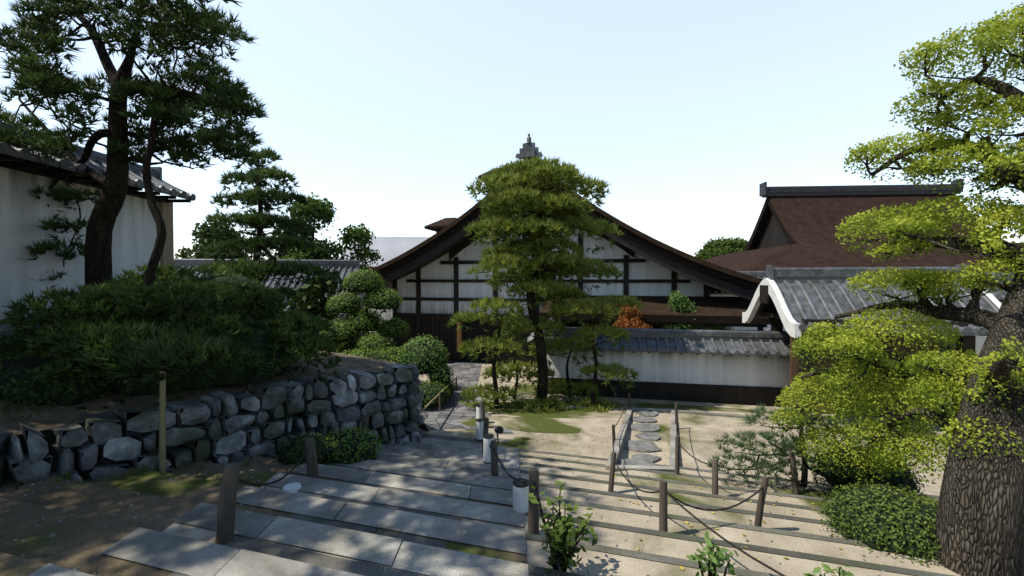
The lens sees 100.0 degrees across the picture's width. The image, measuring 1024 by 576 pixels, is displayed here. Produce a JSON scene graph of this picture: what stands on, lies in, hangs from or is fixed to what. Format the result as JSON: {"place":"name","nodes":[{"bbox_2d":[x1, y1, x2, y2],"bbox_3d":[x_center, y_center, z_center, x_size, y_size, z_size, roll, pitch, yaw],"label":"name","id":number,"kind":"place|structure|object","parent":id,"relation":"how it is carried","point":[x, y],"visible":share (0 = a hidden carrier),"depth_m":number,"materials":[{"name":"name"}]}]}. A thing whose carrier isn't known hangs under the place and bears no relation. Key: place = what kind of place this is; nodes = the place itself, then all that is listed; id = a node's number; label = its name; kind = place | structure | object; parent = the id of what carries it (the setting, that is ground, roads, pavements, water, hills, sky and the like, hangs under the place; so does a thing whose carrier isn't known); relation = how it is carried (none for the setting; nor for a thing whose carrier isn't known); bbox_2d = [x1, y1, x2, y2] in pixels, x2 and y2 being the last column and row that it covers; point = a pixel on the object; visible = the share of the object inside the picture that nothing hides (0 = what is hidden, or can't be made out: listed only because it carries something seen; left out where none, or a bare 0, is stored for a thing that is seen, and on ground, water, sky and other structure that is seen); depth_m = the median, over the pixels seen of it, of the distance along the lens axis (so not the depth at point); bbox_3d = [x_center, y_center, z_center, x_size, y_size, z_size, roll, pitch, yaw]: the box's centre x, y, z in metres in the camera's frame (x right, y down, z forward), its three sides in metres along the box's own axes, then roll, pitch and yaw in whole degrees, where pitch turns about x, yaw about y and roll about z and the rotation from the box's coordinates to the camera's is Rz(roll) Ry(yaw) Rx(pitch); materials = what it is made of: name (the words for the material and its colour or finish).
{"place":"outdoors","nodes":[
{"label":"outdoors","id":0,"kind":"place"},
{"bbox_2d":[98,0,241,33],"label":"pine","id":1,"kind":"object","parent":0,"point":[152,9],"depth_m":6.61,"materials":[{"name":"green plant"}]},
{"bbox_2d":[0,351,428,435],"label":"raised ground","id":2,"kind":"structure","parent":0,"point":[61,415],"depth_m":5.64,"materials":[{"name":"soil"}]},
{"bbox_2d":[0,320,38,353],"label":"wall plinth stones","id":3,"kind":"object","parent":2,"relation":"on","point":[8,331],"depth_m":6.93,"materials":[{"name":"stone"}]},
{"bbox_2d":[0,391,81,435],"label":"shrub","id":4,"kind":"object","parent":2,"relation":"on","point":[39,400],"depth_m":5.01,"materials":[{"name":"green plant"}]},
{"bbox_2d":[0,346,123,407],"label":"ledge shrub","id":5,"kind":"object","parent":2,"relation":"on","point":[20,374],"depth_m":5.26,"materials":[{"name":"green plant"}]},
{"bbox_2d":[0,121,195,326],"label":"building","id":6,"kind":"structure","parent":2,"relation":"on","point":[23,210],"depth_m":7.86,"materials":[{"name":"paint"}]},
{"bbox_2d":[0,0,270,314],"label":"great pine","id":7,"kind":"object","parent":2,"relation":"on","point":[32,68],"depth_m":7.02,"materials":[{"name":"green plant"}]},
{"bbox_2d":[53,304,289,395],"bbox_3d":[-5.577,0.821,6.898,3.647,1.345,2.430,0,1,0],"label":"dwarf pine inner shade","id":8,"kind":"object","parent":2,"relation":"on","point":[240,379],"visible":0.19,"depth_m":6.31,"materials":[{"name":"green plant"}]},
{"bbox_2d":[41,318,258,398],"bbox_3d":[-4.558,0.781,5.558,2.172,0.838,3.962,-1,1,-32],"label":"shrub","id":9,"kind":"object","parent":8,"relation":"on","point":[153,347],"depth_m":4.83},
{"bbox_2d":[0,261,344,410],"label":"dwarf pine on wall","id":10,"kind":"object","parent":2,"relation":"on","point":[120,300],"depth_m":6.10,"materials":[{"name":"green plant"}]},
{"bbox_2d":[192,272,265,290],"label":"shrub","id":11,"kind":"object","parent":2,"relation":"on","point":[241,277],"depth_m":9.42,"materials":[{"name":"green plant"}]},
{"bbox_2d":[190,145,323,307],"bbox_3d":[-9.987,-1.162,16.997,5.260,9.432,3.670,0,1,0],"label":"tiered pine","id":12,"kind":"object","parent":2,"relation":"on","point":[254,197],"depth_m":16.54,"materials":[{"name":"green plant"}]},
{"bbox_2d":[349,292,383,344],"bbox_3d":[-4.811,1.446,14.230,1.605,3.042,0.523,0,1,0],"label":"topiary wood","id":13,"kind":"object","parent":2,"relation":"on","point":[366,311],"visible":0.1,"depth_m":14.18,"materials":[{"name":"brown plant"}]},
{"bbox_2d":[319,319,359,350],"bbox_3d":[-5.605,1.533,13.956,1.316,1.051,1.264,0,1,0],"label":"topiary ball","id":14,"kind":"object","parent":13,"relation":"on","point":[343,322],"depth_m":13.68,"materials":[{"name":"green plant"}]},
{"bbox_2d":[335,340,357,353],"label":"shrub","id":15,"kind":"object","parent":13,"relation":"attached to","point":[339,350],"depth_m":14.15,"materials":[{"name":"green plant"}]},
{"bbox_2d":[342,308,383,340],"bbox_3d":[-5.012,1.233,14.481,1.449,1.159,1.385,0,1,0],"label":"topiary ball","id":16,"kind":"object","parent":13,"relation":"on","point":[380,319],"depth_m":14.09,"materials":[{"name":"green plant"}]},
{"bbox_2d":[340,267,387,301],"bbox_3d":[-4.800,-0.096,13.976,1.414,1.150,1.408,0,1,0],"label":"topiary ball","id":17,"kind":"object","parent":13,"relation":"on","point":[344,282],"depth_m":13.57,"materials":[{"name":"green plant"}]},
{"bbox_2d":[359,286,403,319],"bbox_3d":[-4.220,0.477,13.977,1.391,1.117,1.398,0,1,0],"label":"topiary ball","id":18,"kind":"object","parent":13,"relation":"attached to","point":[392,291],"depth_m":13.60,"materials":[{"name":"green plant"}]},
{"bbox_2d":[375,317,411,341],"bbox_3d":[-4.019,1.430,14.451,1.253,0.978,1.177,0,1,0],"label":"topiary ball","id":19,"kind":"object","parent":13,"relation":"on","point":[390,329],"depth_m":14.18,"materials":[{"name":"green plant"}]},
{"bbox_2d":[425,363,454,385],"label":"shrub","id":20,"kind":"object","parent":2,"relation":"on","point":[444,371],"depth_m":12.61,"materials":[{"name":"green plant"}]},
{"bbox_2d":[325,292,364,319],"bbox_3d":[-5.624,0.647,14.475,1.300,1.078,1.289,0,1,0],"label":"topiary ball","id":21,"kind":"object","parent":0,"point":[332,310],"depth_m":14.11,"materials":[{"name":"green plant"}]},
{"bbox_2d":[339,236,429,323],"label":"distant roofs","id":22,"kind":"structure","parent":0,"point":[389,248],"depth_m":40.14,"materials":[{"name":"tile"}]},
{"bbox_2d":[419,380,450,405],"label":"path hedge","id":23,"kind":"object","parent":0,"point":[428,394],"depth_m":11.72,"materials":[{"name":"green plant"}]},
{"bbox_2d":[441,380,457,398],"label":"path hedge","id":24,"kind":"object","parent":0,"point":[453,384],"depth_m":12.78,"materials":[{"name":"green plant"}]},
{"bbox_2d":[419,361,514,433],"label":"cobble path","id":25,"kind":"structure","parent":0,"point":[452,413],"depth_m":11.77,"materials":[{"name":"grey stone"}]},
{"bbox_2d":[399,334,449,381],"bbox_3d":[-2.684,2.230,13.033,1.588,1.678,1.527,0,1,0],"label":"shrub","id":26,"kind":"object","parent":25,"relation":"on","point":[415,342],"depth_m":12.65,"materials":[{"name":"green plant"}]},
{"bbox_2d":[0,361,960,575],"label":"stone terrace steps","id":27,"kind":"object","parent":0,"point":[436,503],"visible":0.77,"depth_m":4.11,"materials":[{"name":"stone"}]},
{"bbox_2d":[156,371,165,472],"bbox_3d":[-4.208,1.668,5.159,0.086,1.371,0.084,0,1,-22],"label":"bamboo prop","id":28,"kind":"object","parent":27,"relation":"on","point":[162,425],"visible":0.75,"depth_m":5.14,"materials":[{"name":"wood"}]},
{"bbox_2d":[0,362,424,485],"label":"field stone wall","id":29,"kind":"structure","parent":27,"relation":"on","point":[217,426],"depth_m":5.90,"materials":[{"name":"stone"}]},
{"bbox_2d":[271,430,332,465],"bbox_3d":[-2.950,2.348,6.114,0.789,0.669,0.753,0,1,0],"label":"azalea","id":30,"kind":"object","parent":27,"relation":"on","point":[289,451],"depth_m":5.94,"materials":[{"name":"green plant"}]},
{"bbox_2d":[321,426,385,465],"bbox_3d":[-2.492,2.463,6.522,1.106,0.683,0.942,0,1,0],"label":"azalea","id":31,"kind":"object","parent":27,"relation":"on","point":[353,452],"depth_m":6.32,"materials":[{"name":"green plant"}]},
{"bbox_2d":[215,401,563,575],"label":"stair posts","id":32,"kind":"object","parent":27,"relation":"on","point":[522,502],"visible":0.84,"depth_m":4.31,"materials":[{"name":"brown wood"}]},
{"bbox_2d":[381,345,422,377],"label":"mound shrub","id":33,"kind":"object","parent":27,"relation":"on","point":[393,347],"depth_m":13.01,"materials":[{"name":"green plant"}]},
{"bbox_2d":[419,376,456,414],"bbox_3d":[-2.357,3.052,11.459,1.107,0.954,5.636,0,1,0],"label":"bamboo rail","id":34,"kind":"object","parent":27,"relation":"on","point":[431,401],"visible":0.38,"depth_m":11.43,"materials":[{"name":"brown wood"}]},
{"bbox_2d":[10,433,908,575],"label":"grass tufts","id":35,"kind":"object","parent":27,"relation":"on","point":[69,478],"visible":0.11,"depth_m":4.42,"materials":[{"name":"green plant"}]},
{"bbox_2d":[0,424,944,575],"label":"pebbles","id":36,"kind":"object","parent":27,"relation":"on","point":[112,515],"visible":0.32,"depth_m":4.10,"materials":[{"name":"stone"}]},
{"bbox_2d":[527,317,568,346],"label":"courtyard wall","id":37,"kind":"structure","parent":27,"relation":"on","point":[529,339],"depth_m":14.81,"materials":[{"name":"paint"}]},
{"bbox_2d":[528,480,602,572],"bbox_3d":[0.385,1.805,3.082,0.536,0.687,0.548,0,1,0],"label":"shrub","id":38,"kind":"object","parent":27,"relation":"on","point":[562,529],"depth_m":3.05,"materials":[{"name":"green plant"}]},
{"bbox_2d":[458,400,770,432],"bbox_3d":[2.994,3.337,11.346,8.820,0.226,3.373,0,1,0],"label":"moss carpet","id":39,"kind":"object","parent":27,"relation":"on","point":[528,421],"visible":0.66,"depth_m":11.24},
{"bbox_2d":[543,327,789,406],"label":"courtyard wall","id":40,"kind":"structure","parent":27,"relation":"on","point":[731,367],"depth_m":12.99,"materials":[{"name":"paint"}]},
{"bbox_2d":[566,406,805,472],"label":"stone path","id":41,"kind":"structure","parent":27,"relation":"on","point":[644,460],"depth_m":9.08,"materials":[{"name":"stone"}]},
{"bbox_2d":[608,393,799,575],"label":"garden rope posts","id":42,"kind":"object","parent":27,"relation":"on","point":[663,510],"visible":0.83,"depth_m":4.53,"materials":[{"name":"brown wood"}]},
{"bbox_2d":[686,530,740,575],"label":"plant","id":43,"kind":"object","parent":27,"relation":"on","point":[718,557],"depth_m":2.64,"materials":[{"name":"green plant"}]},
{"bbox_2d":[536,423,938,571],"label":"fallen leaves","id":44,"kind":"object","parent":27,"relation":"on","point":[681,567],"visible":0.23,"depth_m":5.09,"materials":[{"name":"brown plant"}]},
{"bbox_2d":[705,387,867,487],"bbox_3d":[4.114,2.343,6.562,2.266,1.770,1.559,0,1,0],"label":"young pine","id":45,"kind":"object","parent":27,"relation":"on","point":[786,442],"depth_m":6.51,"materials":[{"name":"green plant"}]},
{"bbox_2d":[803,563,853,575],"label":"plant","id":46,"kind":"object","parent":27,"relation":"on","point":[827,568],"depth_m":2.66,"materials":[{"name":"green plant"}]},
{"bbox_2d":[811,444,927,500],"bbox_3d":[5.214,2.813,6.352,1.442,1.072,1.220,0,1,0],"label":"dark shrub","id":47,"kind":"object","parent":27,"relation":"on","point":[869,476],"depth_m":6.04,"materials":[{"name":"green plant"}]},
{"bbox_2d":[815,479,942,567],"bbox_3d":[3.825,2.402,4.291,1.343,0.828,1.210,0,1,0],"label":"round bush","id":48,"kind":"object","parent":27,"relation":"on","point":[905,492],"depth_m":4.11,"materials":[{"name":"green plant"}]},
{"bbox_2d":[768,2,1023,575],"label":"cloud tree","id":49,"kind":"object","parent":27,"relation":"on","point":[995,29],"depth_m":4.27,"materials":[{"name":"green plant"}]},
{"bbox_2d":[0,0,1023,258],"label":"sky","id":50,"kind":"structure","parent":0,"point":[384,111],"materials":[{"name":"white"}]},
{"bbox_2d":[951,272,1013,415],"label":"gate side wall","id":51,"kind":"structure","parent":0,"point":[1000,297],"depth_m":11.00,"materials":[{"name":"white paint"}]},
{"label":"ground","id":52,"kind":"structure","parent":0,"visible":0},
{"bbox_2d":[174,221,252,258],"bbox_3d":[-18.416,-0.400,26.930,4.654,7.798,5.297,0,1,0],"label":"tree","id":53,"kind":"object","parent":52,"relation":"on","point":[205,237],"depth_m":26.21,"materials":[{"name":"green plant"}]},
{"bbox_2d":[209,256,268,284],"bbox_3d":[-10.876,1.260,15.805,3.441,4.912,3.080,0,1,0],"label":"shrub","id":54,"kind":"object","parent":52,"relation":"on","point":[225,268],"depth_m":15.76,"materials":[{"name":"green plant"}]},
{"bbox_2d":[174,258,366,341],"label":"wall","id":55,"kind":"structure","parent":52,"relation":"on","point":[345,268],"depth_m":22.28,"materials":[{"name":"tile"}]},
{"bbox_2d":[264,223,317,258],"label":"tree","id":56,"kind":"object","parent":52,"relation":"on","point":[303,233],"visible":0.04,"depth_m":29.78,"materials":[{"name":"green plant"}]},
{"bbox_2d":[268,192,348,259],"bbox_3d":[-13.327,-1.497,29.730,6.238,9.882,6.181,0,1,0],"label":"tree","id":57,"kind":"object","parent":52,"relation":"on","point":[317,210],"depth_m":28.71,"materials":[{"name":"green plant"}]},
{"bbox_2d":[284,261,362,352],"bbox_3d":[-7.378,1.315,16.644,2.890,4.774,3.430,0,1,0],"label":"tree","id":58,"kind":"object","parent":52,"relation":"on","point":[314,286],"depth_m":16.20,"materials":[{"name":"green plant"}]},
{"bbox_2d":[330,223,392,312],"bbox_3d":[-10.879,-0.621,31.147,5.545,8.084,4.183,0,1,0],"label":"tree","id":59,"kind":"object","parent":52,"relation":"on","point":[361,236],"depth_m":30.66,"materials":[{"name":"green plant"}]},
{"bbox_2d":[341,347,402,362],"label":"mound shrub","id":60,"kind":"object","parent":52,"relation":"on","point":[372,351],"depth_m":12.53,"materials":[{"name":"green plant"}]},
{"bbox_2d":[353,331,396,352],"bbox_3d":[-4.440,1.986,14.003,1.385,1.174,1.319,0,1,0],"label":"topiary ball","id":61,"kind":"object","parent":60,"relation":"on","point":[373,342],"depth_m":13.68,"materials":[{"name":"green plant"}]},
{"bbox_2d":[494,309,524,367],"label":"court tree","id":62,"kind":"object","parent":52,"relation":"on","point":[514,333],"depth_m":16.82,"materials":[{"name":"green plant"}]},
{"bbox_2d":[443,155,644,413],"bbox_3d":[0.971,0.325,12.441,5.656,8.214,3.603,0,1,0],"label":"pine","id":63,"kind":"object","parent":52,"relation":"on","point":[527,176],"depth_m":11.88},
{"bbox_2d":[341,134,768,364],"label":"house","id":64,"kind":"structure","parent":52,"relation":"on","point":[432,283],"depth_m":19.23,"materials":[{"name":"white paint"}]},
{"bbox_2d":[659,288,709,329],"bbox_3d":[6.827,1.660,16.889,2.099,3.361,1.549,0,1,0],"label":"court tree","id":65,"kind":"object","parent":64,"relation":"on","point":[685,305],"depth_m":16.74,"materials":[{"name":"green plant"}]},
{"bbox_2d":[706,326,733,329],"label":"court tree","id":66,"kind":"object","parent":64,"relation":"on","point":[719,327],"depth_m":17.28,"materials":[{"name":"green plant"}]},
{"bbox_2d":[613,297,651,328],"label":"shrub","id":67,"kind":"object","parent":52,"relation":"on","point":[632,321],"depth_m":16.43,"materials":[{"name":"orange plant"}]},
{"bbox_2d":[694,236,747,259],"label":"tree","id":68,"kind":"object","parent":52,"relation":"on","point":[714,248],"visible":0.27,"depth_m":50.15,"materials":[{"name":"green plant"}]},
{"bbox_2d":[709,271,786,331],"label":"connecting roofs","id":69,"kind":"structure","parent":52,"relation":"on","point":[720,293],"depth_m":21.43,"materials":[{"name":"tile"}]},
{"bbox_2d":[705,179,1023,350],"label":"roof","id":70,"kind":"structure","parent":52,"relation":"on","point":[795,227],"depth_m":28.99,"materials":[{"name":"brown tile"}]},
{"bbox_2d":[742,264,1000,419],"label":"gate","id":71,"kind":"structure","parent":52,"relation":"on","point":[793,301],"depth_m":11.32,"materials":[{"name":"tile"}]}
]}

